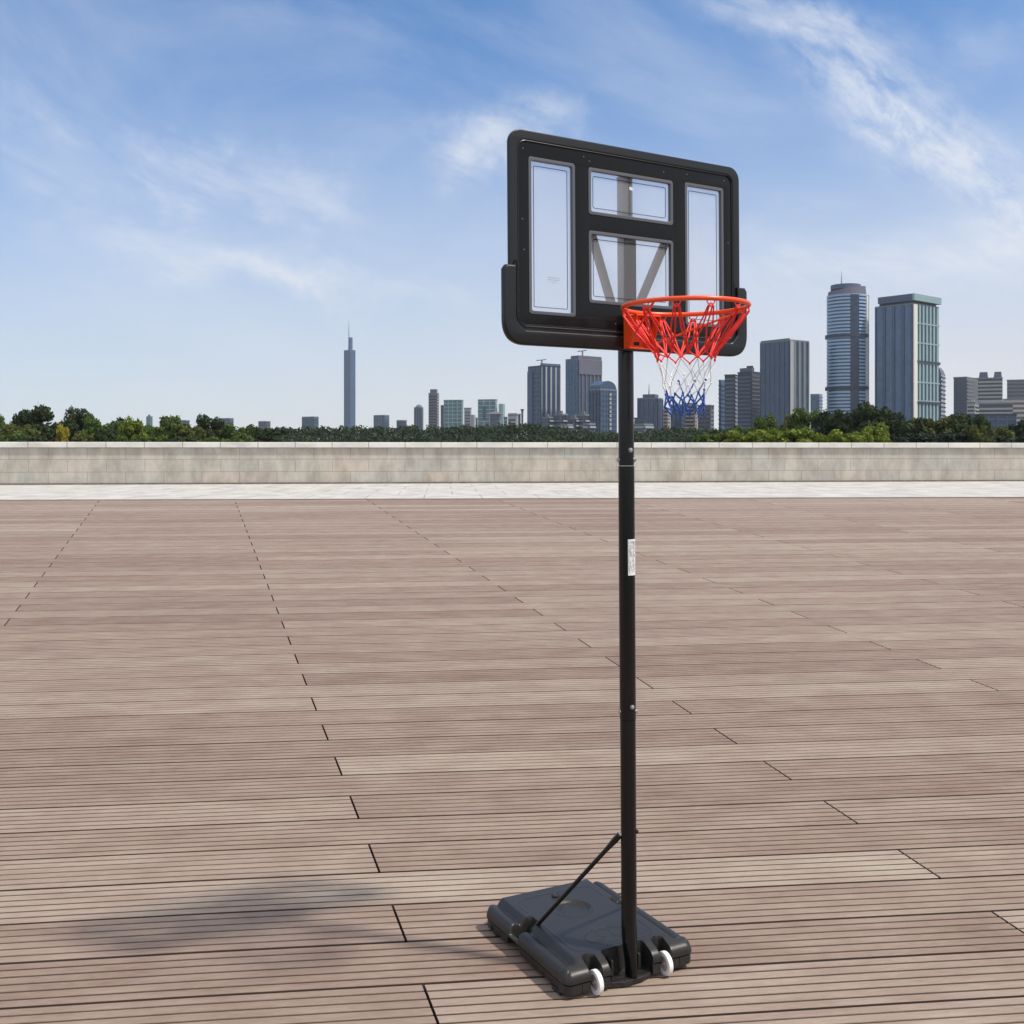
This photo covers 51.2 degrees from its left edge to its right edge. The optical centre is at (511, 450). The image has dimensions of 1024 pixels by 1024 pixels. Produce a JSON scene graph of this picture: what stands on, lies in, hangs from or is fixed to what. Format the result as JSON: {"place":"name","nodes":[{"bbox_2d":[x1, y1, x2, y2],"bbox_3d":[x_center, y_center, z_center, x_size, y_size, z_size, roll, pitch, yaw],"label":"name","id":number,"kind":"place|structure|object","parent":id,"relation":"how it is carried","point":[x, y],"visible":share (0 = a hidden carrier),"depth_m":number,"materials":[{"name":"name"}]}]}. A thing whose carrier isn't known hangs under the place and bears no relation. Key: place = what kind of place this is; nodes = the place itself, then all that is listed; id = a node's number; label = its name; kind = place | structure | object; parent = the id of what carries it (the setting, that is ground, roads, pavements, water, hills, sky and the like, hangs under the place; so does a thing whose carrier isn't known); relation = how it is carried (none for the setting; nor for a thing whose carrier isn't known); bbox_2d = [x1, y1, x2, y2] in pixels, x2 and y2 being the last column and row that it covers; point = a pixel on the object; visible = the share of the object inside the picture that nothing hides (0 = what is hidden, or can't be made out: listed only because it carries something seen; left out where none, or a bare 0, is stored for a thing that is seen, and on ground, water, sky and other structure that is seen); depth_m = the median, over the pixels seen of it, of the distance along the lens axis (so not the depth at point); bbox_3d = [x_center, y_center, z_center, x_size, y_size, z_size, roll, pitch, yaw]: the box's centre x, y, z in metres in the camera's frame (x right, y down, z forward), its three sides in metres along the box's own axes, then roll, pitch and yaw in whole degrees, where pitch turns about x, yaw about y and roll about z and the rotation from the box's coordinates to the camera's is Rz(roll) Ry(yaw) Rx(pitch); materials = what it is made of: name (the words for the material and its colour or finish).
{"place":"outdoors","nodes":[
{"label":"outdoors","id":0,"kind":"place"},
{"bbox_2d":[146,415,152,426],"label":"office block","id":1,"kind":"structure","parent":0,"point":[149,419],"depth_m":2403.81,"materials":[{"name":"teal glass"}]},
{"bbox_2d":[258,421,270,428],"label":"block","id":2,"kind":"structure","parent":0,"point":[263,424],"depth_m":1503.95,"materials":[{"name":"grey glass"}]},
{"bbox_2d":[302,416,318,440],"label":"building","id":3,"kind":"structure","parent":0,"point":[311,421],"depth_m":1504.89,"materials":[{"name":"blue stone"}]},
{"bbox_2d":[344,332,355,427],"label":"skyscraper","id":4,"kind":"structure","parent":0,"point":[349,387],"depth_m":2305.63,"materials":[{"name":"blue glass"}]},
{"bbox_2d":[373,415,389,429],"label":"block","id":5,"kind":"structure","parent":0,"point":[382,421],"depth_m":1504.71,"materials":[{"name":"teal glass"}]},
{"bbox_2d":[396,420,406,428],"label":"block","id":6,"kind":"structure","parent":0,"point":[401,423],"depth_m":1503.00,"materials":[{"name":"grey glass"}]},
{"bbox_2d":[414,405,423,435],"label":"domed tower","id":7,"kind":"structure","parent":0,"point":[418,416],"depth_m":1501.64,"materials":[{"name":"grey glass"}]},
{"bbox_2d":[428,389,438,434],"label":"crowned tower","id":8,"kind":"structure","parent":0,"point":[434,407],"depth_m":1502.22,"materials":[{"name":"grey glass"}]},
{"bbox_2d":[464,408,475,430],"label":"stepped block","id":9,"kind":"structure","parent":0,"point":[469,418],"depth_m":1450.99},
{"bbox_2d":[488,411,501,427],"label":"pavilion","id":10,"kind":"structure","parent":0,"point":[495,417],"depth_m":1201.27,"materials":[{"name":"grey glass"}]},
{"bbox_2d":[0,498,1023,1023],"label":"wooden deck","id":11,"kind":"structure","parent":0,"point":[198,764],"depth_m":7.56,"materials":[{"name":"brown wood"}]},
{"bbox_2d":[486,129,750,995],"bbox_3d":[0.399,0.471,4.446,1.142,3.358,1.249,0,0,11],"label":"basketball hoop","id":12,"kind":"object","parent":11,"relation":"on","point":[578,935],"visible":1,"depth_m":4.29,"materials":[{"name":"black plastic"}]},
{"bbox_2d":[533,166,567,308],"label":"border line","id":13,"kind":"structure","parent":12,"relation":"in","point":[533,166],"depth_m":4.08,"materials":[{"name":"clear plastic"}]},
{"bbox_2d":[592,176,665,217],"label":"window pane","id":14,"kind":"structure","parent":12,"relation":"in","point":[593,176],"depth_m":4.30,"materials":[{"name":"clear plastic"}]},
{"bbox_2d":[593,239,665,302],"label":"window pane","id":15,"kind":"structure","parent":12,"relation":"in","point":[593,239],"depth_m":4.24,"materials":[{"name":"clear plastic"}]},
{"bbox_2d":[688,191,716,320],"label":"window pane","id":16,"kind":"structure","parent":12,"relation":"in","point":[688,191],"depth_m":4.50,"materials":[{"name":"plastic"}]},
{"bbox_2d":[0,442,1023,484],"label":"stone wall","id":17,"kind":"structure","parent":0,"point":[86,463],"depth_m":69.08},
{"bbox_2d":[0,481,1023,500],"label":"pavement","id":18,"kind":"structure","parent":0,"point":[959,489],"depth_m":55.08,"materials":[{"name":"white concrete"}]},
{"bbox_2d":[0,0,1023,439],"label":"sky","id":19,"kind":"structure","parent":0,"point":[202,202],"materials":[{"name":"blue"}]},
{"bbox_2d":[527,359,560,427],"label":"striped slab tower","id":20,"kind":"structure","parent":0,"point":[543,389],"depth_m":986.61,"materials":[{"name":"blue glass"}]},
{"bbox_2d":[541,414,553,427],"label":"block","id":21,"kind":"structure","parent":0,"point":[547,421],"depth_m":801.93,"materials":[{"name":"grey concrete"}]},
{"bbox_2d":[553,411,567,427],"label":"block","id":22,"kind":"structure","parent":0,"point":[560,417],"depth_m":802.10,"materials":[{"name":"grey glass"}]},
{"bbox_2d":[565,350,601,423],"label":"plum slab tower","id":23,"kind":"structure","parent":0,"point":[583,373],"depth_m":955.84,"materials":[{"name":"blue glass"}]},
{"bbox_2d":[583,423,595,434],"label":"hall","id":24,"kind":"structure","parent":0,"point":[590,426],"depth_m":641.44,"materials":[{"name":"grey glass"}]},
{"bbox_2d":[589,381,616,432],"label":"arched tower","id":25,"kind":"structure","parent":0,"point":[603,405],"depth_m":855.22,"materials":[{"name":"blue glass"}]},
{"bbox_2d":[634,417,646,423],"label":"annex block","id":26,"kind":"structure","parent":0,"point":[640,420],"depth_m":941.67,"materials":[{"name":"grey glass"}]},
{"bbox_2d":[634,423,653,435],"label":"hall","id":27,"kind":"structure","parent":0,"point":[643,427],"depth_m":641.98,"materials":[{"name":"grey glass"}]},
{"bbox_2d":[637,390,662,432],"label":"antenna block","id":28,"kind":"structure","parent":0,"point":[649,407],"depth_m":1003.56,"materials":[{"name":"blue glass"}]},
{"bbox_2d":[663,408,669,429],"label":"cream block","id":29,"kind":"structure","parent":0,"point":[666,419],"depth_m":1081.27,"materials":[{"name":"beige concrete"}]},
{"bbox_2d":[671,404,685,428],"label":"navy block","id":30,"kind":"structure","parent":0,"point":[677,422],"depth_m":982.67,"materials":[{"name":"blue glass"}]},
{"bbox_2d":[686,403,697,428],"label":"banded block","id":31,"kind":"structure","parent":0,"point":[691,421],"depth_m":1051.50,"materials":[{"name":"grey concrete"}]},
{"bbox_2d":[697,405,713,430],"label":"plum block","id":32,"kind":"structure","parent":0,"point":[707,421],"depth_m":1002.48,"materials":[{"name":"grey glass"}]},
{"bbox_2d":[708,428,728,442],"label":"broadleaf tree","id":33,"kind":"object","parent":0,"point":[713,431],"visible":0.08,"depth_m":200.10,"materials":[{"name":"green plant"}]},
{"bbox_2d":[718,380,724,429],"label":"pale slab","id":34,"kind":"structure","parent":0,"point":[721,406],"depth_m":1001.13,"materials":[{"name":"blue stone"}]},
{"bbox_2d":[760,338,808,426],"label":"blue slab tower","id":35,"kind":"structure","parent":0,"point":[784,377],"depth_m":889.19,"materials":[{"name":"glass"}]},
{"bbox_2d":[810,394,822,427],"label":"block","id":36,"kind":"structure","parent":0,"point":[816,400],"depth_m":1302.74,"materials":[{"name":"blue glass"}]},
{"bbox_2d":[825,271,868,421],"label":"round tower","id":37,"kind":"structure","parent":0,"point":[847,339],"depth_m":885.89,"materials":[{"name":"glass"},{"name":"concrete"},{"name":"metal"}]},
{"bbox_2d":[875,293,941,421],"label":"capped tower","id":38,"kind":"structure","parent":0,"point":[907,362],"depth_m":871.37,"materials":[{"name":"blue glass"}]},
{"bbox_2d":[939,367,945,420],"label":"curved slab","id":39,"kind":"structure","parent":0,"point":[942,394],"depth_m":1002.37,"materials":[{"name":"grey stone"}]},
{"bbox_2d":[967,400,978,413],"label":"white building","id":40,"kind":"structure","parent":0,"point":[972,406],"depth_m":741.71,"materials":[{"name":"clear glass"}]},
{"bbox_2d":[950,414,1016,428],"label":"long dark hall","id":41,"kind":"structure","parent":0,"point":[1000,420],"depth_m":602.03,"materials":[{"name":"blue glass"}]},
{"bbox_2d":[979,401,1012,413],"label":"terraced building","id":42,"kind":"structure","parent":0,"point":[994,407],"depth_m":763.90,"materials":[{"name":"grey glass"}]},
{"bbox_2d":[1003,399,1023,424],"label":"peach block","id":43,"kind":"structure","parent":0,"point":[1018,407],"depth_m":902.76,"materials":[{"name":"beige concrete"}]},
{"label":"ground","id":44,"kind":"structure","parent":0,"visible":0},
{"bbox_2d":[0,431,29,441],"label":"shrub","id":45,"kind":"object","parent":44,"relation":"on","point":[11,436],"visible":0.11,"depth_m":128.74,"materials":[{"name":"green plant"}]},
{"bbox_2d":[10,413,26,425],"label":"broadleaf tree","id":46,"kind":"object","parent":44,"relation":"on","point":[14,421],"visible":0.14,"depth_m":193.37,"materials":[{"name":"green plant"}]},
{"bbox_2d":[0,423,40,439],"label":"broadleaf tree","id":47,"kind":"object","parent":44,"relation":"on","point":[27,430],"visible":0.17,"depth_m":164.86,"materials":[{"name":"green plant"}]},
{"bbox_2d":[14,434,44,441],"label":"shrub","id":48,"kind":"object","parent":44,"relation":"on","point":[37,438],"visible":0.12,"depth_m":124.89,"materials":[{"name":"green plant"}]},
{"bbox_2d":[16,404,59,441],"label":"broadleaf tree","id":49,"kind":"object","parent":44,"relation":"on","point":[37,417],"visible":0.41,"depth_m":172.98,"materials":[{"name":"green plant"}]},
{"bbox_2d":[54,422,69,441],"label":"shrub","id":50,"kind":"object","parent":44,"relation":"on","point":[61,432],"visible":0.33,"depth_m":127.83,"materials":[{"name":"yellow plant"}]},
{"bbox_2d":[63,407,91,441],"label":"broadleaf tree","id":51,"kind":"object","parent":44,"relation":"on","point":[73,422],"visible":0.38,"depth_m":177.28,"materials":[{"name":"green plant"}]},
{"bbox_2d":[71,431,96,441],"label":"shrub","id":52,"kind":"object","parent":44,"relation":"on","point":[80,435],"visible":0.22,"depth_m":130.70,"materials":[{"name":"green plant"}]},
{"bbox_2d":[82,413,99,435],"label":"broadleaf tree","id":53,"kind":"object","parent":44,"relation":"on","point":[89,422],"visible":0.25,"depth_m":171.14,"materials":[{"name":"green plant"}]},
{"bbox_2d":[93,428,117,441],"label":"shrub","id":54,"kind":"object","parent":44,"relation":"on","point":[110,435],"visible":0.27,"depth_m":125.42,"materials":[{"name":"green plant"}]},
{"bbox_2d":[95,421,122,433],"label":"broadleaf tree","id":55,"kind":"object","parent":44,"relation":"on","point":[104,427],"visible":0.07,"depth_m":169.20,"materials":[{"name":"green plant"}]},
{"bbox_2d":[116,434,139,441],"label":"shrub","id":56,"kind":"object","parent":44,"relation":"on","point":[124,439],"visible":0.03,"depth_m":130.17,"materials":[{"name":"green plant"}]},
{"bbox_2d":[118,416,146,440],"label":"broadleaf tree","id":57,"kind":"object","parent":44,"relation":"on","point":[128,429],"visible":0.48,"depth_m":164.81,"materials":[{"name":"green plant"}]},
{"bbox_2d":[135,434,168,441],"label":"shrub","id":58,"kind":"object","parent":44,"relation":"on","point":[145,438],"visible":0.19,"depth_m":127.29,"materials":[{"name":"green plant"}]},
{"bbox_2d":[141,423,164,440],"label":"broadleaf tree","id":59,"kind":"object","parent":44,"relation":"on","point":[153,431],"visible":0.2,"depth_m":173.87,"materials":[{"name":"green plant"}]},
{"bbox_2d":[158,415,183,440],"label":"broadleaf tree","id":60,"kind":"object","parent":44,"relation":"on","point":[170,425],"visible":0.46,"depth_m":178.57,"materials":[{"name":"green plant"}]},
{"bbox_2d":[169,436,199,441],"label":"shrub","id":61,"kind":"object","parent":44,"relation":"on","point":[180,439],"visible":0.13,"depth_m":129.67,"materials":[{"name":"green plant"}]},
{"bbox_2d":[177,423,206,441],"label":"broadleaf tree","id":62,"kind":"object","parent":44,"relation":"on","point":[187,430],"visible":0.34,"depth_m":174.37,"materials":[{"name":"green plant"}]},
{"bbox_2d":[195,412,224,441],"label":"broadleaf tree","id":63,"kind":"object","parent":44,"relation":"on","point":[206,424],"visible":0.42,"depth_m":183.18,"materials":[{"name":"green plant"}]},
{"bbox_2d":[193,436,239,441],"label":"shrub","id":64,"kind":"object","parent":44,"relation":"on","point":[217,439],"visible":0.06,"depth_m":129.87,"materials":[{"name":"green plant"}]},
{"bbox_2d":[215,423,255,441],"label":"broadleaf tree","id":65,"kind":"object","parent":44,"relation":"on","point":[229,432],"visible":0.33,"depth_m":184.67,"materials":[{"name":"green plant"}]},
{"bbox_2d":[249,426,289,441],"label":"broadleaf tree","id":66,"kind":"object","parent":44,"relation":"on","point":[267,435],"visible":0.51,"depth_m":197.74,"materials":[{"name":"green plant"}]},
{"bbox_2d":[441,400,463,432],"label":"glass office","id":67,"kind":"structure","parent":44,"relation":"on","point":[452,413],"depth_m":1402.86,"materials":[{"name":"teal glass"}]},
{"bbox_2d":[478,399,504,427],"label":"notched office","id":68,"kind":"structure","parent":44,"relation":"on","point":[486,407],"depth_m":1352.67,"materials":[{"name":"teal glass"}]},
{"bbox_2d":[508,413,517,439],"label":"pale villa","id":69,"kind":"object","parent":44,"relation":"on","point":[513,418],"visible":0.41,"depth_m":1251.53,"materials":[{"name":"grey concrete"}]},
{"bbox_2d":[134,421,997,442],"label":"distant wood","id":70,"kind":"object","parent":44,"relation":"on","point":[498,433],"visible":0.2,"depth_m":381.48,"materials":[{"name":"green plant"}]},
{"bbox_2d":[568,415,578,433],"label":"block","id":71,"kind":"structure","parent":44,"relation":"on","point":[574,420],"depth_m":801.47,"materials":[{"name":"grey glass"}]},
{"bbox_2d":[577,411,589,430],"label":"block","id":72,"kind":"structure","parent":44,"relation":"on","point":[583,417],"depth_m":801.78,"materials":[{"name":"grey glass"}]},
{"bbox_2d":[692,431,726,442],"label":"shrub","id":73,"kind":"object","parent":44,"relation":"on","point":[707,438],"visible":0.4,"depth_m":127.13,"materials":[{"name":"green plant"}]},
{"bbox_2d":[724,374,737,430],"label":"dark apartments","id":74,"kind":"structure","parent":44,"relation":"on","point":[731,400],"depth_m":962.07,"materials":[{"name":"grey glass"}]},
{"bbox_2d":[721,430,751,442],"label":"shrub","id":75,"kind":"object","parent":44,"relation":"on","point":[734,436],"visible":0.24,"depth_m":124.58,"materials":[{"name":"green plant"}]},
{"bbox_2d":[731,425,751,435],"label":"broadleaf tree","id":76,"kind":"object","parent":44,"relation":"on","point":[741,431],"visible":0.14,"depth_m":183.75,"materials":[{"name":"green plant"}]},
{"bbox_2d":[737,366,759,429],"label":"balcony apartments","id":77,"kind":"structure","parent":44,"relation":"on","point":[748,394],"depth_m":934.37,"materials":[{"name":"grey stone"}]},
{"bbox_2d":[746,429,782,442],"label":"shrub","id":78,"kind":"object","parent":44,"relation":"on","point":[760,436],"visible":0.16,"depth_m":123.04,"materials":[{"name":"green plant"}]},
{"bbox_2d":[750,413,780,431],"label":"broadleaf tree","id":79,"kind":"object","parent":44,"relation":"on","point":[768,423],"visible":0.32,"depth_m":179.57,"materials":[{"name":"green plant"}]},
{"bbox_2d":[781,413,796,431],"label":"broadleaf tree","id":80,"kind":"object","parent":44,"relation":"on","point":[788,424],"visible":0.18,"depth_m":185.13,"materials":[{"name":"green plant"}]},
{"bbox_2d":[767,427,815,442],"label":"shrub","id":81,"kind":"object","parent":44,"relation":"on","point":[794,435],"visible":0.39,"depth_m":121.34,"materials":[{"name":"green plant"}]},
{"bbox_2d":[791,407,822,441],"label":"broadleaf tree","id":82,"kind":"object","parent":44,"relation":"on","point":[801,418],"visible":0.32,"depth_m":170.12,"materials":[{"name":"green plant"}]},
{"bbox_2d":[812,409,844,436],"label":"broadleaf tree","id":83,"kind":"object","parent":44,"relation":"on","point":[818,428],"visible":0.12,"depth_m":163.27,"materials":[{"name":"green plant"}]},
{"bbox_2d":[807,429,851,442],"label":"shrub","id":84,"kind":"object","parent":44,"relation":"on","point":[835,435],"visible":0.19,"depth_m":120.44,"materials":[{"name":"green plant"}]},
{"bbox_2d":[821,408,870,439],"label":"broadleaf tree","id":85,"kind":"object","parent":44,"relation":"on","point":[842,422],"visible":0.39,"depth_m":159.80,"materials":[{"name":"green plant"}]},
{"bbox_2d":[839,431,869,442],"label":"shrub","id":86,"kind":"object","parent":44,"relation":"on","point":[856,437],"visible":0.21,"depth_m":120.50,"materials":[{"name":"green plant"}]},
{"bbox_2d":[855,401,893,433],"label":"broadleaf tree","id":87,"kind":"object","parent":44,"relation":"on","point":[876,415],"visible":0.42,"depth_m":156.44,"materials":[{"name":"green plant"}]},
{"bbox_2d":[861,421,891,442],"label":"shrub","id":88,"kind":"object","parent":44,"relation":"on","point":[881,434],"visible":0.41,"depth_m":123.23,"materials":[{"name":"green plant"}]},
{"bbox_2d":[889,412,907,436],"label":"broadleaf tree","id":89,"kind":"object","parent":44,"relation":"on","point":[896,416],"visible":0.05,"depth_m":161.64,"materials":[{"name":"green plant"}]},
{"bbox_2d":[889,432,916,442],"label":"shrub","id":90,"kind":"object","parent":44,"relation":"on","point":[905,439],"visible":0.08,"depth_m":126.40,"materials":[{"name":"green plant"}]},
{"bbox_2d":[890,417,927,440],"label":"broadleaf tree","id":91,"kind":"object","parent":44,"relation":"on","point":[901,428],"visible":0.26,"depth_m":153.28,"materials":[{"name":"green plant"}]},
{"bbox_2d":[908,415,955,439],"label":"broadleaf tree","id":92,"kind":"object","parent":44,"relation":"on","point":[936,427],"visible":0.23,"depth_m":156.84,"materials":[{"name":"green plant"}]},
{"bbox_2d":[910,431,954,442],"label":"shrub","id":93,"kind":"object","parent":44,"relation":"on","point":[923,437],"visible":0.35,"depth_m":126.10,"materials":[{"name":"green plant"}]},
{"bbox_2d":[937,431,974,442],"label":"shrub","id":94,"kind":"object","parent":44,"relation":"on","point":[963,437],"visible":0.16,"depth_m":126.94,"materials":[{"name":"green plant"}]},
{"bbox_2d":[953,377,973,413],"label":"plum apartments","id":95,"kind":"structure","parent":44,"relation":"on","point":[963,391],"depth_m":1004.04,"materials":[{"name":"grey stone"}]},
{"bbox_2d":[948,413,994,439],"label":"broadleaf tree","id":96,"kind":"object","parent":44,"relation":"on","point":[960,423],"visible":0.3,"depth_m":149.41,"materials":[{"name":"green plant"}]},
{"bbox_2d":[967,424,991,442],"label":"shrub","id":97,"kind":"object","parent":44,"relation":"on","point":[976,435],"visible":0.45,"depth_m":125.46,"materials":[{"name":"green plant"}]},
{"bbox_2d":[973,372,1002,402],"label":"twin turret apartments","id":98,"kind":"structure","parent":44,"relation":"on","point":[986,388],"depth_m":983.99,"materials":[{"name":"grey glass"}]},
{"bbox_2d":[988,435,1004,442],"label":"shrub","id":99,"kind":"object","parent":44,"relation":"on","point":[998,438],"visible":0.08,"depth_m":126.42,"materials":[{"name":"green plant"}]},
{"bbox_2d":[988,426,1015,439],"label":"broadleaf tree","id":100,"kind":"object","parent":44,"relation":"on","point":[1001,431],"visible":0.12,"depth_m":153.94,"materials":[{"name":"green plant"}]},
{"bbox_2d":[1002,433,1023,442],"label":"shrub","id":101,"kind":"object","parent":44,"relation":"on","point":[1019,439],"visible":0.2,"depth_m":126.61,"materials":[{"name":"green plant"}]},
{"bbox_2d":[1007,379,1023,398],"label":"grey apartments","id":102,"kind":"structure","parent":44,"relation":"on","point":[1015,389],"depth_m":1025.08,"materials":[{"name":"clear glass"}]},
{"bbox_2d":[1008,419,1023,438],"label":"broadleaf tree","id":103,"kind":"object","parent":44,"relation":"on","point":[1018,429],"visible":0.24,"depth_m":158.20,"materials":[{"name":"green plant"}]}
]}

